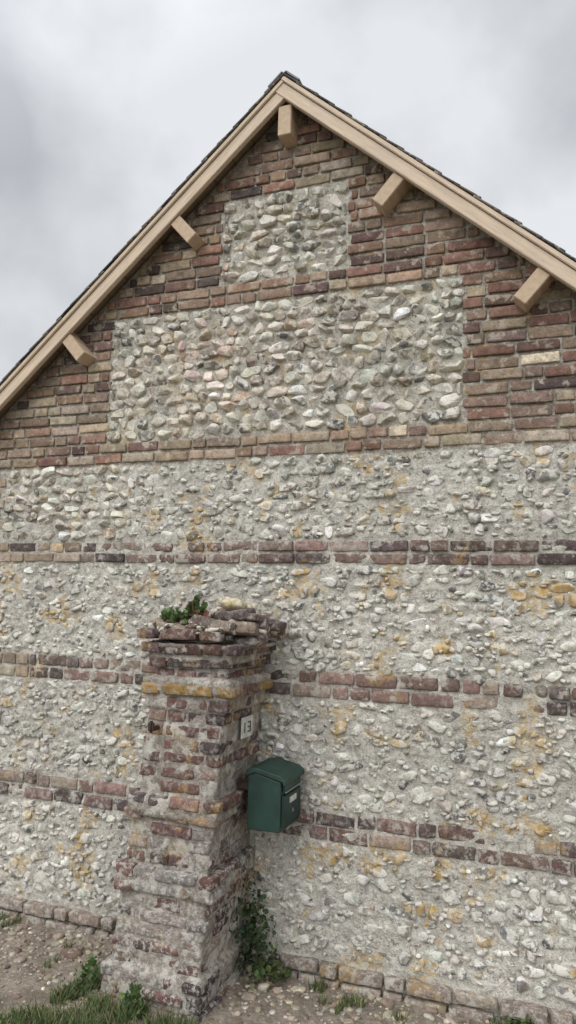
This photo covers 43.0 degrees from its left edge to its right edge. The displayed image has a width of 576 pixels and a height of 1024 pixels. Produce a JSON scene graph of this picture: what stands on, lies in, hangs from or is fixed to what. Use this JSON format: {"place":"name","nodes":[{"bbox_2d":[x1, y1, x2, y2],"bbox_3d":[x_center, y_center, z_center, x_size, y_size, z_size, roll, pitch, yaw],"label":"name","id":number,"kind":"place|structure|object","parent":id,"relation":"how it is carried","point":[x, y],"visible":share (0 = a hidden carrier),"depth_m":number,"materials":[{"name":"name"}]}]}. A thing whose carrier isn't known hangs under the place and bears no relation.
{"place":"outdoors","nodes":[
{"label":"outdoors","id":0,"kind":"place"},
{"bbox_2d":[0,402,13,418],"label":"roof board","id":1,"kind":"object","parent":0,"point":[5,408],"depth_m":4.26,"materials":[{"name":"brown wood"}]},
{"bbox_2d":[9,385,29,403],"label":"roof board","id":2,"kind":"object","parent":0,"point":[19,394],"visible":0.02,"depth_m":4.23,"materials":[{"name":"brown wood"}]},
{"bbox_2d":[24,367,44,386],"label":"roof board","id":3,"kind":"object","parent":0,"point":[39,372],"depth_m":4.21,"materials":[{"name":"brown wood"}]},
{"bbox_2d":[41,350,61,369],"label":"roof board","id":4,"kind":"object","parent":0,"point":[51,359],"depth_m":4.18,"materials":[{"name":"brown wood"}]},
{"bbox_2d":[57,332,76,351],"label":"roof board","id":5,"kind":"object","parent":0,"point":[62,348],"depth_m":4.16,"materials":[{"name":"brown wood"}]},
{"bbox_2d":[73,314,94,334],"bbox_3d":[-0.276,-0.765,6.458,0.139,0.020,5.197,-43,-19,11],"label":"roof board","id":6,"kind":"object","parent":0,"point":[84,324],"depth_m":4.13,"materials":[{"name":"brown wood"}]},
{"bbox_2d":[90,295,111,315],"bbox_3d":[-0.174,-0.861,6.432,0.139,0.020,5.197,-43,-19,11],"label":"roof board","id":7,"kind":"object","parent":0,"point":[101,305],"depth_m":4.10,"materials":[{"name":"brown wood"}]},
{"bbox_2d":[108,277,128,297],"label":"roof board","id":8,"kind":"object","parent":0,"point":[113,292],"depth_m":4.07,"materials":[{"name":"brown wood"}]},
{"bbox_2d":[124,258,145,279],"bbox_3d":[0.030,-1.052,6.379,0.139,0.020,5.197,-43,-19,11],"label":"roof board","id":9,"kind":"object","parent":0,"point":[135,268],"depth_m":4.05,"materials":[{"name":"brown wood"}]},
{"bbox_2d":[142,239,163,260],"bbox_3d":[0.132,-1.147,6.353,0.139,0.020,5.197,-43,-19,11],"label":"roof board","id":10,"kind":"object","parent":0,"point":[151,251],"depth_m":4.02,"materials":[{"name":"brown wood"}]},
{"bbox_2d":[160,225,174,241],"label":"roof board","id":11,"kind":"object","parent":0,"point":[165,236],"visible":0.02,"depth_m":4.00,"materials":[{"name":"brown wood"}]},
{"bbox_2d":[181,200,198,219],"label":"roof board","id":12,"kind":"object","parent":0,"point":[189,210],"depth_m":3.97,"materials":[{"name":"brown wood"}]},
{"bbox_2d":[196,180,216,203],"bbox_3d":[0.438,-1.433,6.274,0.139,0.020,5.197,-43,-19,11],"label":"roof board","id":13,"kind":"object","parent":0,"point":[206,192],"depth_m":3.94,"materials":[{"name":"brown wood"}]},
{"bbox_2d":[214,160,235,183],"bbox_3d":[0.539,-1.528,6.248,0.139,0.020,5.197,-43,-19,11],"label":"roof board","id":14,"kind":"object","parent":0,"point":[224,172],"depth_m":3.92,"materials":[{"name":"brown wood"}]},
{"bbox_2d":[232,140,254,163],"bbox_3d":[0.641,-1.624,6.222,0.139,0.020,5.197,-43,-19,11],"label":"roof board","id":15,"kind":"object","parent":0,"point":[246,148],"depth_m":3.89,"materials":[{"name":"brown wood"}]},
{"bbox_2d":[0,916,495,1023],"bbox_3d":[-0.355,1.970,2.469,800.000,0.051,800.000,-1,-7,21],"label":"ground","id":16,"kind":"structure","parent":0,"point":[10,981],"depth_m":3.09,"materials":[{"name":"grey gravel"}]},
{"bbox_2d":[0,955,217,1023],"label":"grass patch","id":17,"kind":"object","parent":16,"relation":"on","point":[40,1015],"visible":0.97,"depth_m":2.87,"materials":[{"name":"green plant"}]},
{"bbox_2d":[73,953,100,990],"bbox_3d":[-0.845,1.952,3.091,0.113,0.134,0.108,4,-7,-23],"label":"weed plant","id":18,"kind":"object","parent":17,"relation":"on","point":[92,961],"visible":0.99,"depth_m":3.09,"materials":[{"name":"green plant"}]},
{"bbox_2d":[119,979,148,1017],"bbox_3d":[-0.614,1.935,2.918,0.125,0.136,0.103,-1,-7,21],"label":"weed plant","id":19,"kind":"object","parent":17,"relation":"on","point":[130,997],"visible":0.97,"depth_m":2.91,"materials":[{"name":"green plant"}]},
{"bbox_2d":[100,639,276,1016],"bbox_3d":[-0.428,1.365,3.263,0.594,1.550,0.462,-1,-7,21],"label":"brick pillar","id":20,"kind":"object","parent":16,"relation":"on","point":[155,968],"visible":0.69,"depth_m":3.10,"materials":[{"name":"brown brick"}]},
{"bbox_2d":[154,725,159,730],"bbox_3d":[-0.572,0.928,3.139,0.020,0.020,0.060,-1,-7,21],"label":"hinge pin","id":21,"kind":"object","parent":20,"relation":"attached to","point":[156,727],"visible":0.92,"depth_m":3.14,"materials":[{"name":"metal"}]},
{"bbox_2d":[148,721,154,732],"bbox_3d":[-0.583,0.915,3.110,0.026,0.050,0.026,-1,-7,21],"label":"hinge eye","id":22,"kind":"object","parent":21,"relation":"attached to","point":[151,726],"visible":1,"depth_m":3.10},
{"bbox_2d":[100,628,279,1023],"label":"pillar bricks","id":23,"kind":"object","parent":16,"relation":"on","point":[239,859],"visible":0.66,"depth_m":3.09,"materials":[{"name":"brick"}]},
{"bbox_2d":[147,601,286,650],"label":"loose bricks","id":24,"kind":"object","parent":23,"relation":"on","point":[248,635],"visible":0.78,"depth_m":3.18,"materials":[{"name":"brick"}]},
{"bbox_2d":[160,606,188,623],"bbox_3d":[-0.508,0.466,3.276,0.134,0.094,0.165,1,-7,2],"label":"succulent plant","id":25,"kind":"object","parent":24,"relation":"on","point":[168,614],"visible":0.91,"depth_m":3.24,"materials":[{"name":"green plant"}]},
{"bbox_2d":[182,594,208,618],"bbox_3d":[-0.417,0.426,3.252,0.102,0.120,0.134,4,-7,-23],"label":"succulent plant","id":26,"kind":"object","parent":24,"relation":"on","point":[193,607],"visible":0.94,"depth_m":3.23,"materials":[{"name":"green plant"}]},
{"bbox_2d":[148,606,288,635],"bbox_3d":[-0.318,0.500,3.340,0.530,0.135,0.482,-1,-7,21],"label":"top rubble","id":27,"kind":"object","parent":24,"relation":"on","point":[204,626],"visible":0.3,"depth_m":3.19,"materials":[{"name":"stone"}]},
{"bbox_2d":[222,596,257,610],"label":"pale top stones","id":28,"kind":"object","parent":24,"relation":"on","point":[229,603],"visible":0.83,"depth_m":3.24,"materials":[{"name":"beige stone"}]},
{"bbox_2d":[241,715,252,738],"bbox_3d":[-0.182,0.957,3.256,0.009,0.090,0.120,-1,-7,21],"label":"house number sign","id":29,"kind":"object","parent":23,"relation":"attached to","point":[246,726],"visible":1,"depth_m":3.25,"materials":[{"name":"white ceramic"}]},
{"bbox_2d":[238,757,304,832],"bbox_3d":[-0.082,1.253,3.261,0.240,0.259,0.256,-1,-7,21],"label":"mailbox","id":30,"kind":"object","parent":23,"relation":"attached to","point":[272,786],"visible":1,"depth_m":3.15,"materials":[{"name":"green paint"}]},
{"bbox_2d":[281,785,300,827],"bbox_3d":[0.014,1.295,3.219,0.012,0.130,0.215,-1,-7,21],"label":"door","id":31,"kind":"structure","parent":30,"relation":"in","point":[287,815],"depth_m":3.19,"materials":[{"name":"green paint"}]},
{"bbox_2d":[229,845,279,980],"bbox_3d":[-0.179,1.779,3.278,0.304,0.556,0.224,-1,-7,21],"label":"ivy plant","id":32,"kind":"object","parent":16,"relation":"on","point":[255,936],"visible":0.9,"depth_m":3.27,"materials":[{"name":"green plant"}]},
{"bbox_2d":[249,955,291,991],"bbox_3d":[-0.080,2.015,3.214,0.203,0.108,0.192,-1,-7,21],"label":"weed plant","id":33,"kind":"object","parent":16,"relation":"on","point":[258,975],"visible":0.92,"depth_m":3.19,"materials":[{"name":"green plant"}]},
{"bbox_2d":[0,911,550,1023],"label":"grass tuft","id":34,"kind":"object","parent":16,"relation":"on","point":[353,999],"visible":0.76,"depth_m":3.07,"materials":[{"name":"green plant"}]},
{"bbox_2d":[0,106,575,1023],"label":"gable mortar","id":35,"kind":"object","parent":16,"relation":"on","point":[514,840],"visible":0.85,"depth_m":3.40,"materials":[{"name":"grey concrete"}]},
{"bbox_2d":[0,539,575,1023],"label":"band bricks","id":36,"kind":"object","parent":16,"relation":"on","point":[472,1005],"visible":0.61,"depth_m":3.27,"materials":[{"name":"brown brick"}]},
{"bbox_2d":[0,445,575,1003],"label":"flint walling","id":37,"kind":"object","parent":36,"relation":"on","point":[504,799],"visible":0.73,"depth_m":3.31,"materials":[{"name":"beige stone"}]},
{"bbox_2d":[0,450,575,993],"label":"flint chips","id":38,"kind":"object","parent":37,"relation":"attached to","point":[468,800],"visible":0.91,"depth_m":3.31,"materials":[{"name":"grey stone"}]},
{"bbox_2d":[0,115,575,676],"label":"gable bricks","id":39,"kind":"object","parent":36,"relation":"on","point":[342,167],"visible":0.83,"depth_m":3.63,"materials":[{"name":"brick"}]},
{"bbox_2d":[171,216,204,251],"bbox_3d":[-0.527,-1.479,3.898,0.066,0.158,0.138,-43,-19,11],"label":"purlin","id":40,"kind":"object","parent":39,"relation":"attached to","point":[188,234],"visible":0.9,"depth_m":3.84,"materials":[{"name":"beige wood"}]},
{"bbox_2d":[2,184,464,540],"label":"flint panels","id":41,"kind":"object","parent":39,"relation":"attached to","point":[451,399],"visible":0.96,"depth_m":3.71,"materials":[{"name":"stone"}]},
{"bbox_2d":[278,104,298,148],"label":"ridge beam","id":42,"kind":"structure","parent":39,"relation":"attached to","point":[288,125],"depth_m":3.71,"materials":[{"name":"beige wood"}]},
{"bbox_2d":[506,1014,534,1023],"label":"weed plant","id":43,"kind":"object","parent":16,"relation":"on","point":[515,1021],"visible":1,"depth_m":2.86,"materials":[{"name":"green plant"}]},
{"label":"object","id":44,"kind":"object","parent":16,"relation":"on","visible":0},
{"bbox_2d":[0,70,575,385],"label":"roof slates","id":45,"kind":"object","parent":44,"relation":"on","point":[198,167],"depth_m":3.73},
{"bbox_2d":[62,334,95,366],"bbox_3d":[-1.151,-0.894,4.059,0.066,0.158,0.138,-43,-19,11],"label":"purlin","id":46,"kind":"object","parent":45,"relation":"attached to","point":[79,350],"visible":0.92,"depth_m":4.01,"materials":[{"name":"beige wood"}]},
{"bbox_2d":[0,80,283,392],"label":"verge strip","id":47,"kind":"object","parent":45,"relation":"on","point":[153,222],"visible":0.73,"depth_m":3.90,"materials":[{"name":"beige wood"}]},
{"bbox_2d":[0,84,286,409],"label":"bargeboard","id":48,"kind":"object","parent":45,"relation":"attached to","point":[198,186],"visible":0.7,"depth_m":3.90,"materials":[{"name":"beige wood"}]},
{"bbox_2d":[268,72,281,87],"bbox_3d":[0.872,-1.877,6.194,0.094,0.010,5.347,-43,-19,11],"label":"ridge capping","id":49,"kind":"object","parent":45,"relation":"on","point":[275,79],"visible":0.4,"depth_m":3.71,"materials":[{"name":"metal"}]},
{"bbox_2d":[286,71,300,81],"bbox_3d":[0.963,-1.879,6.160,0.094,0.010,5.347,43,9,20],"label":"ridge capping","id":50,"kind":"object","parent":45,"relation":"on","point":[292,75],"visible":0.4,"depth_m":3.68,"materials":[{"name":"metal"}]},
{"bbox_2d":[373,173,407,217],"bbox_3d":[0.496,-1.518,3.515,0.066,0.158,0.138,43,9,20],"label":"purlin","id":51,"kind":"object","parent":45,"relation":"attached to","point":[390,194],"visible":0.9,"depth_m":3.46,"materials":[{"name":"beige wood"}]},
{"bbox_2d":[404,179,413,190],"bbox_3d":[0.571,-1.601,3.510,0.060,0.062,0.116,43,9,20],"label":"purlin packer","id":52,"kind":"object","parent":51,"relation":"on","point":[409,185],"visible":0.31,"depth_m":3.51,"materials":[{"name":"brown wood"}]},
{"bbox_2d":[276,83,575,291],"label":"bargeboard","id":53,"kind":"object","parent":45,"relation":"attached to","point":[551,265],"visible":1,"depth_m":3.35,"materials":[{"name":"beige wood"}]},
{"bbox_2d":[281,76,575,270],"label":"verge strip","id":54,"kind":"object","parent":45,"relation":"on","point":[550,250],"visible":0.84,"depth_m":3.35,"materials":[{"name":"beige wood"}]},
{"bbox_2d":[514,268,550,312],"bbox_3d":[1.079,-0.972,3.223,0.066,0.158,0.138,43,9,20],"label":"purlin","id":55,"kind":"object","parent":45,"relation":"attached to","point":[532,290],"visible":0.9,"depth_m":3.17,"materials":[{"name":"beige wood"}]},
{"bbox_2d":[251,119,273,143],"bbox_3d":[0.743,-1.719,6.195,0.139,0.020,5.197,-43,-19,11],"label":"roof board","id":56,"kind":"object","parent":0,"point":[262,131],"depth_m":3.87,"materials":[{"name":"brown wood"}]},
{"bbox_2d":[270,102,289,123],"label":"roof board","id":57,"kind":"object","parent":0,"point":[274,118],"visible":0.02,"depth_m":3.84,"materials":[{"name":"brown wood"}]},
{"bbox_2d":[0,0,575,381],"label":"sky","id":58,"kind":"structure","parent":0,"point":[107,107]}
]}

